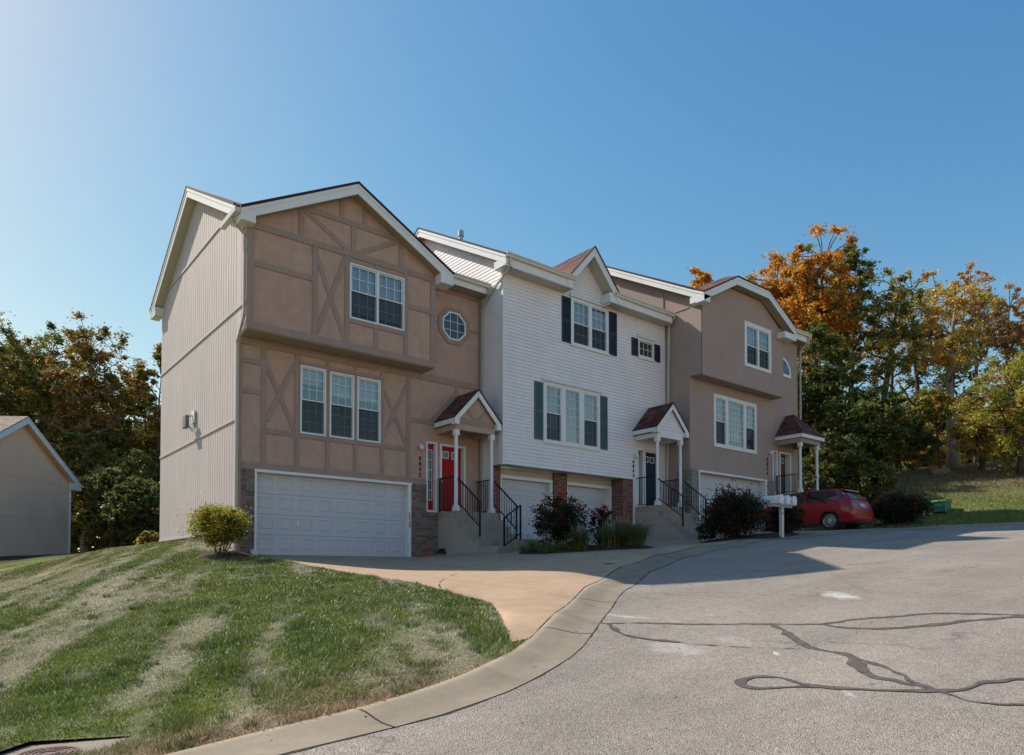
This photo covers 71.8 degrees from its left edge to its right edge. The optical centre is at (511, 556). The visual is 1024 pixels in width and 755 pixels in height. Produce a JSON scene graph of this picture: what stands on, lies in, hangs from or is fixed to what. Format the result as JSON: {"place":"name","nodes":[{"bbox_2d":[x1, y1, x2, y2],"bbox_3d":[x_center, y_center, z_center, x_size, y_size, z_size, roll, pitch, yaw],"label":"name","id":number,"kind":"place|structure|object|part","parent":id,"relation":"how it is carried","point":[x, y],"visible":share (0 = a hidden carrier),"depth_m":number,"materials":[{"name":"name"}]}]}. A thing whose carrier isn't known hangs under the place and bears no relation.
{"place":"outdoors","nodes":[
{"label":"outdoors","id":0,"kind":"place"},
{"bbox_2d":[0,527,954,754],"bbox_3d":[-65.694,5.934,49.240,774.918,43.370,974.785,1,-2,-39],"label":"subsoil","id":1,"kind":"structure","parent":0,"point":[31,743],"depth_m":5.37,"materials":[{"name":"brown soil"}]},
{"bbox_2d":[15,464,1019,739],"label":"fallen leaves","id":2,"kind":"object","parent":1,"relation":"on","point":[505,556],"visible":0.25,"depth_m":10.05,"materials":[{"name":"brown plant"}]},
{"bbox_2d":[414,227,759,541],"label":"townhouse","id":3,"kind":"structure","parent":1,"relation":"on","point":[574,368],"depth_m":23.16,"materials":[{"name":"white plastic"}]},
{"bbox_2d":[502,479,546,539],"bbox_3d":[0.370,-1.419,22.447,2.020,1.936,0.079,1,-2,-39],"label":"garage door","id":4,"kind":"structure","parent":3,"relation":"in","point":[526,494],"depth_m":22.50,"materials":[{"name":"white metal"}]},
{"bbox_2d":[543,381,599,448],"bbox_3d":[1.801,-4.517,23.110,2.510,1.880,0.555,1,-2,-39],"label":"window","id":5,"kind":"structure","parent":3,"relation":"in","point":[571,415],"depth_m":23.02,"materials":[{"name":"white paint"}]},
{"bbox_2d":[568,486,611,541],"bbox_3d":[2.614,-1.380,24.172,2.080,1.936,0.222,1,-2,-39],"label":"garage door","id":6,"kind":"structure","parent":3,"relation":"in","point":[592,497],"depth_m":24.33,"materials":[{"name":"white metal"}]},
{"bbox_2d":[571,297,608,353],"bbox_3d":[2.426,-7.630,23.688,1.760,1.530,0.555,1,-2,-39],"label":"window","id":7,"kind":"structure","parent":3,"relation":"in","point":[589,322],"depth_m":23.52,"materials":[{"name":"glass"}]},
{"bbox_2d":[638,339,653,359],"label":"window","id":8,"kind":"structure","parent":3,"relation":"in","point":[644,346],"depth_m":25.50,"materials":[{"name":"white paint"}]},
{"bbox_2d":[646,453,655,505],"bbox_3d":[4.927,-2.727,25.510,0.760,1.950,0.058,1,-2,-39],"label":"front door","id":9,"kind":"structure","parent":3,"relation":"in","point":[650,458],"depth_m":25.56,"materials":[{"name":"blue paint"}]},
{"bbox_2d":[929,468,950,476],"bbox_3d":[22.052,-4.286,36.427,1.005,0.558,0.476,0,-1,-5],"label":"rock","id":10,"kind":"object","parent":1,"relation":"on","point":[938,471],"visible":0.83,"depth_m":36.28,"materials":[{"name":"grey stone"}]},
{"bbox_2d":[0,460,1023,754],"bbox_3d":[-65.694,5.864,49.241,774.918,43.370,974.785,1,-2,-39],"label":"lawn ground","id":11,"kind":"structure","parent":0,"point":[16,561],"depth_m":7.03,"materials":[{"name":"green plant"}]},
{"bbox_2d":[0,349,38,417],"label":"tree","id":12,"kind":"object","parent":11,"relation":"on","point":[7,384],"depth_m":72.28,"materials":[{"name":"green plant"}]},
{"bbox_2d":[0,416,81,556],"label":"house","id":13,"kind":"structure","parent":11,"relation":"on","point":[39,482],"depth_m":41.86,"materials":[{"name":"beige"}]},
{"bbox_2d":[0,311,83,459],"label":"tree","id":14,"kind":"object","parent":11,"relation":"on","point":[19,405],"visible":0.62,"depth_m":57.26,"materials":[{"name":"green plant"}]},
{"bbox_2d":[0,320,98,467],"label":"tree","id":15,"kind":"object","parent":11,"relation":"on","point":[57,337],"visible":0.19,"depth_m":62.35,"materials":[{"name":"green plant"}]},
{"bbox_2d":[1,737,125,754],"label":"concrete pad","id":16,"kind":"object","parent":11,"relation":"on","point":[88,744],"visible":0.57,"depth_m":5.11,"materials":[{"name":"grey concrete"}]},
{"bbox_2d":[16,746,81,754],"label":"manhole cover","id":17,"kind":"object","parent":16,"relation":"on","point":[58,750],"visible":0.97,"depth_m":4.91,"materials":[{"name":"metal"}]},
{"bbox_2d":[36,361,109,551],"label":"tree","id":18,"kind":"object","parent":11,"relation":"on","point":[77,419],"depth_m":71.36,"materials":[{"name":"green plant"}]},
{"bbox_2d":[29,308,140,552],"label":"tree","id":19,"kind":"object","parent":11,"relation":"on","point":[88,393],"visible":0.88,"depth_m":56.38,"materials":[{"name":"green plant"}]},
{"bbox_2d":[51,427,121,551],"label":"tree","id":20,"kind":"object","parent":11,"relation":"on","point":[85,464],"visible":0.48,"depth_m":53.47,"materials":[{"name":"green plant"}]},
{"bbox_2d":[35,409,192,552],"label":"woodland","id":21,"kind":"object","parent":11,"relation":"on","point":[75,543],"visible":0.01,"depth_m":71.14,"materials":[{"name":"green plant"}]},
{"bbox_2d":[71,448,159,548],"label":"tree","id":22,"kind":"object","parent":11,"relation":"on","point":[100,480],"visible":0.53,"depth_m":49.03,"materials":[{"name":"green plant"}]},
{"bbox_2d":[81,375,160,546],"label":"tree","id":23,"kind":"object","parent":11,"relation":"on","point":[149,409],"visible":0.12,"depth_m":67.28,"materials":[{"name":"green plant"}]},
{"bbox_2d":[91,471,170,544],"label":"tree","id":24,"kind":"object","parent":11,"relation":"on","point":[137,516],"visible":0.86,"depth_m":45.18,"materials":[{"name":"green plant"}]},
{"bbox_2d":[102,357,160,485],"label":"tree","id":25,"kind":"object","parent":11,"relation":"on","point":[128,442],"visible":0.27,"depth_m":58.97,"materials":[{"name":"green plant"}]},
{"bbox_2d":[126,342,161,532],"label":"tree","id":26,"kind":"object","parent":11,"relation":"on","point":[138,388],"visible":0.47,"depth_m":51.39,"materials":[{"name":"green plant"}]},
{"bbox_2d":[133,530,159,544],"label":"shrub","id":27,"kind":"object","parent":11,"relation":"on","point":[150,537],"visible":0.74,"depth_m":41.71,"materials":[{"name":"yellow plant"}]},
{"bbox_2d":[195,551,254,559],"bbox_3d":[-6.703,-0.001,16.477,1.297,0.266,1.938,0,-1,-2],"label":"mulch bed","id":28,"kind":"object","parent":11,"relation":"on","point":[229,554],"visible":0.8,"depth_m":16.09,"materials":[{"name":"brown soil"}]},
{"bbox_2d":[173,492,261,553],"bbox_3d":[-6.672,-0.680,16.107,2.076,1.522,1.725,1,-2,-39],"label":"shrub","id":29,"kind":"object","parent":28,"relation":"on","point":[221,527],"visible":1,"depth_m":15.93,"materials":[{"name":"green plant"}]},
{"bbox_2d":[149,181,541,556],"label":"townhouse","id":30,"kind":"structure","parent":11,"relation":"on","point":[321,375],"depth_m":19.20,"materials":[{"name":"beige paint"}]},
{"bbox_2d":[250,549,257,555],"bbox_3d":[-6.325,-0.092,17.313,0.152,0.167,0.166,1,-2,-39],"label":"drain outlet","id":31,"kind":"object","parent":30,"relation":"attached to","point":[253,551],"visible":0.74,"depth_m":17.26,"materials":[{"name":"white paint"}]},
{"bbox_2d":[300,365,325,436],"bbox_3d":[-5.365,-4.057,18.711,0.710,1.780,0.555,1,-2,-39],"label":"window","id":32,"kind":"structure","parent":30,"relation":"in","point":[312,379],"depth_m":18.61,"materials":[{"name":"glass"}]},
{"bbox_2d":[256,473,404,556],"bbox_3d":[-4.746,-1.022,18.990,4.310,2.086,0.079,1,-2,-39],"label":"garage door","id":33,"kind":"structure","parent":30,"relation":"in","point":[297,515],"depth_m":18.89,"materials":[{"name":"white metal"}]},
{"bbox_2d":[329,371,353,439],"bbox_3d":[-4.736,-4.035,19.221,0.710,1.760,0.555,1,-2,-39],"label":"window","id":34,"kind":"structure","parent":30,"relation":"in","point":[341,414],"depth_m":19.11,"materials":[{"name":"glass"}]},
{"bbox_2d":[357,376,380,442],"bbox_3d":[-4.112,-4.024,19.726,0.715,1.760,0.555,1,-2,-39],"label":"window","id":35,"kind":"structure","parent":30,"relation":"in","point":[368,390],"depth_m":19.62,"materials":[{"name":"grey glass"}]},
{"bbox_2d":[350,262,404,330],"bbox_3d":[-3.782,-6.960,19.261,1.640,1.470,0.555,1,-2,-39],"label":"window","id":36,"kind":"structure","parent":30,"relation":"in","point":[377,297],"depth_m":19.13,"materials":[{"name":"glass"}]},
{"bbox_2d":[442,447,460,511],"bbox_3d":[-1.889,-2.295,21.395,0.800,1.960,0.058,1,-2,-39],"label":"front door","id":37,"kind":"structure","parent":30,"relation":"in","point":[447,453],"depth_m":21.36,"materials":[{"name":"red paint"}]},
{"bbox_2d":[442,311,465,340],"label":"window","id":38,"kind":"structure","parent":30,"relation":"in","point":[453,324],"depth_m":21.37,"materials":[{"name":"glass"}]},
{"bbox_2d":[514,266,830,530],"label":"townhouse","id":39,"kind":"structure","parent":11,"relation":"on","point":[731,392],"depth_m":26.49,"materials":[{"name":"paint"}]},
{"bbox_2d":[700,474,759,529],"bbox_3d":[8.226,-1.921,26.877,4.250,2.132,0.022,1,-2,-39],"label":"garage door","id":40,"kind":"structure","parent":39,"relation":"in","point":[706,481],"depth_m":26.52,"materials":[{"name":"white metal"}]},
{"bbox_2d":[713,393,756,453],"bbox_3d":[8.342,-4.987,27.081,2.800,1.960,0.555,1,-2,-39],"label":"window","id":41,"kind":"structure","parent":39,"relation":"in","point":[734,420],"depth_m":27.07,"materials":[{"name":"white glass"}]},
{"bbox_2d":[744,320,771,373],"bbox_3d":[9.230,-7.955,27.211,1.800,1.700,0.555,1,-2,-39],"label":"window","id":42,"kind":"structure","parent":39,"relation":"in","point":[756,356],"depth_m":27.01,"materials":[{"name":"glass"}]},
{"bbox_2d":[781,455,784,493],"bbox_3d":[11.081,-3.357,29.248,0.750,1.660,0.058,1,-2,-39],"label":"front door","id":43,"kind":"structure","parent":39,"relation":"in","point":[782,457],"depth_m":29.35,"materials":[{"name":"brown wood"}]},
{"bbox_2d":[783,357,790,378],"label":"window","id":44,"kind":"structure","parent":39,"relation":"in","point":[786,369],"depth_m":29.22,"materials":[{"name":"white paint"}]},
{"bbox_2d":[683,265,713,287],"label":"tree","id":45,"kind":"object","parent":11,"relation":"on","point":[703,278],"visible":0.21,"depth_m":50.08,"materials":[{"name":"orange plant"}]},
{"bbox_2d":[743,248,818,376],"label":"tree","id":46,"kind":"object","parent":11,"relation":"on","point":[776,264],"visible":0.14,"depth_m":46.22,"materials":[{"name":"orange plant"}]},
{"bbox_2d":[773,220,876,430],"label":"tree","id":47,"kind":"object","parent":11,"relation":"on","point":[835,304],"visible":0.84,"depth_m":42.75,"materials":[{"name":"orange plant"}]},
{"bbox_2d":[797,315,874,461],"bbox_3d":[17.160,-8.690,39.955,5.529,9.717,5.707,1,-2,-39],"label":"tree","id":48,"kind":"object","parent":11,"relation":"on","point":[822,383],"visible":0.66,"depth_m":38.99,"materials":[{"name":"green plant"}]},
{"bbox_2d":[798,424,874,492],"bbox_3d":[15.122,-4.035,33.226,3.505,3.926,3.747,0,-1,15],"label":"tree","id":49,"kind":"object","parent":11,"relation":"on","point":[841,455],"visible":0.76,"depth_m":32.27,"materials":[{"name":"green plant"}]},
{"bbox_2d":[824,243,883,388],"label":"tree","id":50,"kind":"object","parent":11,"relation":"on","point":[853,256],"visible":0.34,"depth_m":49.50,"materials":[{"name":"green plant"}]},
{"bbox_2d":[832,457,900,504],"bbox_3d":[16.031,-3.222,32.073,2.563,2.411,2.695,0,-1,-7],"label":"tree","id":51,"kind":"object","parent":11,"relation":"on","point":[875,478],"visible":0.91,"depth_m":31.48,"materials":[{"name":"green plant"}]},
{"bbox_2d":[809,379,924,470],"bbox_3d":[18.907,-6.636,37.784,6.687,5.701,5.650,1,-2,-39],"label":"tree","id":52,"kind":"object","parent":11,"relation":"on","point":[881,436],"visible":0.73,"depth_m":36.66,"materials":[{"name":"green plant"}]},
{"bbox_2d":[840,267,948,418],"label":"tree","id":53,"kind":"object","parent":11,"relation":"on","point":[889,335],"visible":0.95,"depth_m":41.28,"materials":[{"name":"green plant"}]},
{"bbox_2d":[851,287,937,464],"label":"tree","id":54,"kind":"object","parent":11,"relation":"on","point":[892,375],"visible":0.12,"depth_m":54.15,"materials":[{"name":"green plant"}]},
{"bbox_2d":[871,521,931,527],"bbox_3d":[14.088,-1.142,25.667,2.262,0.333,2.001,1,-2,-39],"label":"mulch bed","id":55,"kind":"object","parent":11,"relation":"on","point":[900,523],"visible":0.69,"depth_m":25.17,"materials":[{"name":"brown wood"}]},
{"bbox_2d":[871,483,948,524],"bbox_3d":[13.832,-1.712,25.580,2.627,1.846,2.650,0,-1,-12],"label":"rose bush","id":56,"kind":"object","parent":55,"relation":"on","point":[896,507],"visible":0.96,"depth_m":25.09,"materials":[{"name":"green plant"}]},
{"bbox_2d":[875,412,943,472],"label":"tree","id":57,"kind":"object","parent":11,"relation":"on","point":[919,425],"visible":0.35,"depth_m":40.22,"materials":[{"name":"green plant"}]},
{"bbox_2d":[798,374,1020,477],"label":"woodland","id":58,"kind":"object","parent":11,"relation":"on","point":[968,456],"visible":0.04,"depth_m":55.31,"materials":[{"name":"green plant"}]},
{"bbox_2d":[876,267,970,467],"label":"tree","id":59,"kind":"object","parent":11,"relation":"on","point":[913,317],"visible":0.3,"depth_m":45.90,"materials":[{"name":"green plant"}]},
{"bbox_2d":[901,424,969,466],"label":"tree","id":60,"kind":"object","parent":11,"relation":"on","point":[943,450],"visible":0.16,"depth_m":45.96,"materials":[{"name":"green plant"}]},
{"bbox_2d":[909,386,962,467],"bbox_3d":[23.559,-6.873,39.208,3.026,4.942,2.685,1,-2,-39],"label":"tree","id":61,"kind":"object","parent":11,"relation":"on","point":[936,399],"visible":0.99,"depth_m":38.86,"materials":[{"name":"green plant"}]},
{"bbox_2d":[930,499,951,512],"bbox_3d":[17.709,-2.061,29.193,0.757,0.540,0.580,1,-2,-39],"label":"utility box","id":62,"kind":"object","parent":11,"relation":"on","point":[943,505],"visible":0.76,"depth_m":28.95,"materials":[{"name":"green metal"}]},
{"bbox_2d":[895,305,998,415],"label":"tree","id":63,"kind":"object","parent":11,"relation":"on","point":[941,381],"visible":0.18,"depth_m":51.72,"materials":[{"name":"green plant"}]},
{"bbox_2d":[905,271,1009,467],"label":"tree","id":64,"kind":"object","parent":11,"relation":"on","point":[947,347],"visible":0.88,"depth_m":41.85,"materials":[{"name":"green plant"}]},
{"bbox_2d":[945,259,1005,462],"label":"tree","id":65,"kind":"object","parent":11,"relation":"on","point":[970,277],"visible":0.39,"depth_m":46.97,"materials":[{"name":"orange plant"}]},
{"bbox_2d":[944,406,1015,471],"bbox_3d":[24.760,-6.083,37.034,4.261,3.845,3.272,1,-2,-39],"label":"tree","id":66,"kind":"object","parent":11,"relation":"on","point":[955,434],"visible":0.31,"depth_m":36.80,"materials":[{"name":"green plant"}]},
{"bbox_2d":[943,347,1023,475],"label":"tree","id":67,"kind":"object","parent":11,"relation":"on","point":[1001,397],"visible":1,"depth_m":33.93,"materials":[{"name":"green plant"}]},
{"bbox_2d":[972,282,1023,461],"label":"tree","id":68,"kind":"object","parent":11,"relation":"on","point":[1008,339],"visible":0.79,"depth_m":41.89,"materials":[{"name":"green plant"}]},
{"bbox_2d":[985,313,1023,382],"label":"tree","id":69,"kind":"object","parent":11,"relation":"on","point":[1015,349],"visible":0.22,"depth_m":41.88,"materials":[{"name":"green plant"}]},
{"bbox_2d":[998,463,1016,468],"bbox_3d":[26.566,-4.754,37.038,2.187,0.437,0.294,0,-1,-4],"label":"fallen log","id":70,"kind":"object","parent":11,"relation":"on","point":[1012,465],"visible":0.43,"depth_m":36.88,"materials":[{"name":"wood"}]},
{"bbox_2d":[0,0,1023,551],"label":"sky","id":71,"kind":"structure","parent":0,"point":[663,137],"materials":[{"name":"blue"}]},
{"bbox_2d":[259,528,872,641],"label":"driveway","id":72,"kind":"structure","parent":0,"point":[528,595],"depth_m":13.10,"materials":[{"name":"concrete"}]},
{"bbox_2d":[274,558,527,641],"bbox_3d":[-2.772,0.488,12.630,1.087,1.290,12.332,1,-2,-32],"label":"driveway edge","id":73,"kind":"object","parent":72,"relation":"on","point":[437,588],"visible":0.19,"depth_m":11.07,"materials":[{"name":"concrete"}]},
{"bbox_2d":[418,533,443,556],"bbox_3d":[-1.988,-0.322,20.567,1.560,0.724,0.356,0,-1,-18],"label":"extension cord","id":74,"kind":"object","parent":72,"relation":"on","point":[427,548],"visible":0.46,"depth_m":20.54,"materials":[{"name":"black rubber"}]},
{"bbox_2d":[437,548,446,553],"bbox_3d":[-2.035,-0.162,20.494,0.180,0.178,0.237,1,-2,-39],"label":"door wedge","id":75,"kind":"object","parent":72,"relation":"on","point":[441,550],"depth_m":20.46,"materials":[{"name":"black rubber"}]},
{"bbox_2d":[519,544,653,553],"bbox_3d":[1.796,-0.165,17.899,2.741,0.334,3.841,1,-2,-39],"label":"mulch bed","id":76,"kind":"object","parent":72,"relation":"on","point":[599,547],"visible":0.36,"depth_m":17.02,"materials":[{"name":"brown wood"}]},
{"bbox_2d":[508,534,555,552],"bbox_3d":[0.546,-0.189,17.890,1.293,0.860,1.051,0,-1,-3],"label":"juniper","id":77,"kind":"object","parent":76,"relation":"on","point":[530,545],"visible":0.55,"depth_m":17.73,"materials":[{"name":"green plant"}]},
{"bbox_2d":[534,543,555,553],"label":"juniper","id":78,"kind":"object","parent":76,"relation":"on","point":[547,548],"visible":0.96,"depth_m":17.19,"materials":[{"name":"green plant"}]},
{"bbox_2d":[522,492,597,544],"bbox_3d":[1.256,-0.959,18.622,2.034,1.727,1.952,0,-1,-16],"label":"rose bush","id":79,"kind":"object","parent":76,"relation":"on","point":[557,525],"visible":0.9,"depth_m":18.24,"materials":[{"name":"green plant"}]},
{"bbox_2d":[550,537,572,550],"bbox_3d":[1.447,-0.273,17.534,1.164,0.691,0.822,0,-1,1],"label":"juniper","id":80,"kind":"object","parent":76,"relation":"on","point":[558,546],"visible":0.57,"depth_m":17.37,"materials":[{"name":"green plant"}]},
{"bbox_2d":[564,521,599,549],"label":"ornamental grass","id":81,"kind":"object","parent":76,"relation":"on","point":[579,536],"depth_m":17.01,"materials":[{"name":"green plant"}]},
{"bbox_2d":[586,502,616,544],"bbox_3d":[2.359,-0.802,18.603,0.823,1.289,0.989,1,-2,-39],"label":"rose bush","id":82,"kind":"object","parent":76,"relation":"on","point":[601,512],"visible":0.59,"depth_m":18.52,"materials":[{"name":"green plant"}]},
{"bbox_2d":[587,517,633,547],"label":"ornamental grass","id":83,"kind":"object","parent":76,"relation":"on","point":[609,538],"depth_m":16.91,"materials":[{"name":"green plant"}]},
{"bbox_2d":[604,513,630,544],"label":"ornamental grass","id":84,"kind":"object","parent":76,"relation":"on","point":[623,540],"depth_m":17.69,"materials":[{"name":"green plant"}]},
{"bbox_2d":[618,514,657,545],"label":"ornamental grass","id":85,"kind":"object","parent":76,"relation":"on","point":[638,533],"depth_m":16.90,"materials":[{"name":"green plant"}]},
{"bbox_2d":[438,528,871,637],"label":"driveway joints","id":86,"kind":"object","parent":72,"relation":"on","point":[585,586],"visible":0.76,"depth_m":11.34,"materials":[{"name":"grey concrete"}]},
{"bbox_2d":[702,533,798,542],"bbox_3d":[6.948,-0.507,20.595,4.100,0.449,1.961,1,-2,-39],"label":"mulch bed","id":87,"kind":"object","parent":72,"relation":"on","point":[767,535],"visible":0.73,"depth_m":19.83,"materials":[{"name":"brown soil"}]},
{"bbox_2d":[694,522,717,542],"bbox_3d":[5.518,-0.644,20.025,0.654,0.688,0.668,0,-1,4],"label":"shrub","id":88,"kind":"object","parent":87,"relation":"on","point":[709,537],"visible":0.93,"depth_m":19.97,"materials":[{"name":"green plant"}]},
{"bbox_2d":[681,478,782,540],"bbox_3d":[6.176,-1.107,19.846,2.696,2.065,2.441,0,-1,-12],"label":"rose bush","id":89,"kind":"object","parent":87,"relation":"on","point":[733,514],"visible":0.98,"depth_m":19.55,"materials":[{"name":"green plant"}]},
{"bbox_2d":[764,494,796,536],"bbox_3d":[7.594,-1.018,19.991,0.970,1.377,0.510,1,-2,-39],"label":"mailbox stand","id":90,"kind":"object","parent":87,"relation":"on","point":[781,501],"visible":0.93,"depth_m":19.90,"materials":[{"name":"white paint"}]},
{"bbox_2d":[764,501,819,533],"bbox_3d":[8.356,-1.096,21.220,1.635,1.222,1.424,-1,-1,25],"label":"shrub","id":91,"kind":"object","parent":87,"relation":"on","point":[792,519],"visible":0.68,"depth_m":21.06,"materials":[{"name":"green plant"}]},
{"bbox_2d":[751,488,873,531],"bbox_3d":[10.637,-1.568,25.646,1.900,1.529,4.232,1,-2,-39],"label":"parked car","id":92,"kind":"object","parent":72,"relation":"on","point":[840,509],"visible":0.66,"depth_m":24.24,"materials":[{"name":"red paint"}]},
{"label":"side window","id":93,"kind":"part","parent":92,"relation":"part of","materials":[{"name":"black glass"}]},
{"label":"side window","id":94,"kind":"part","parent":92,"relation":"part of","materials":[{"name":"black glass"}]},
{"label":"side window","id":95,"kind":"part","parent":92,"relation":"part of","materials":[{"name":"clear glass"}]},
{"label":"rear window","id":96,"kind":"part","parent":92,"relation":"part of","materials":[{"name":"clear glass"}]},
{"bbox_2d":[286,525,1023,754],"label":"road","id":97,"kind":"structure","parent":0,"point":[605,689],"depth_m":6.09,"materials":[{"name":"grey asphalt"}]},
{"bbox_2d":[280,557,686,754],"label":"gutter seam","id":98,"kind":"object","parent":97,"relation":"on","point":[453,710],"visible":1,"depth_m":5.05,"materials":[{"name":"grey concrete"}]},
{"bbox_2d":[165,522,1023,754],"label":"kerb","id":99,"kind":"structure","parent":97,"relation":"on","point":[544,648],"depth_m":5.80,"materials":[{"name":"concrete"}]},
{"bbox_2d":[359,554,679,726],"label":"kerb joints","id":100,"kind":"object","parent":99,"relation":"on","point":[394,726],"visible":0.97,"depth_m":5.04,"materials":[{"name":"grey concrete"}]},
{"bbox_2d":[607,612,1023,704],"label":"crack sealant","id":101,"kind":"object","parent":97,"relation":"on","point":[857,664],"visible":1,"depth_m":6.09,"materials":[{"name":"black asphalt"}]}
]}

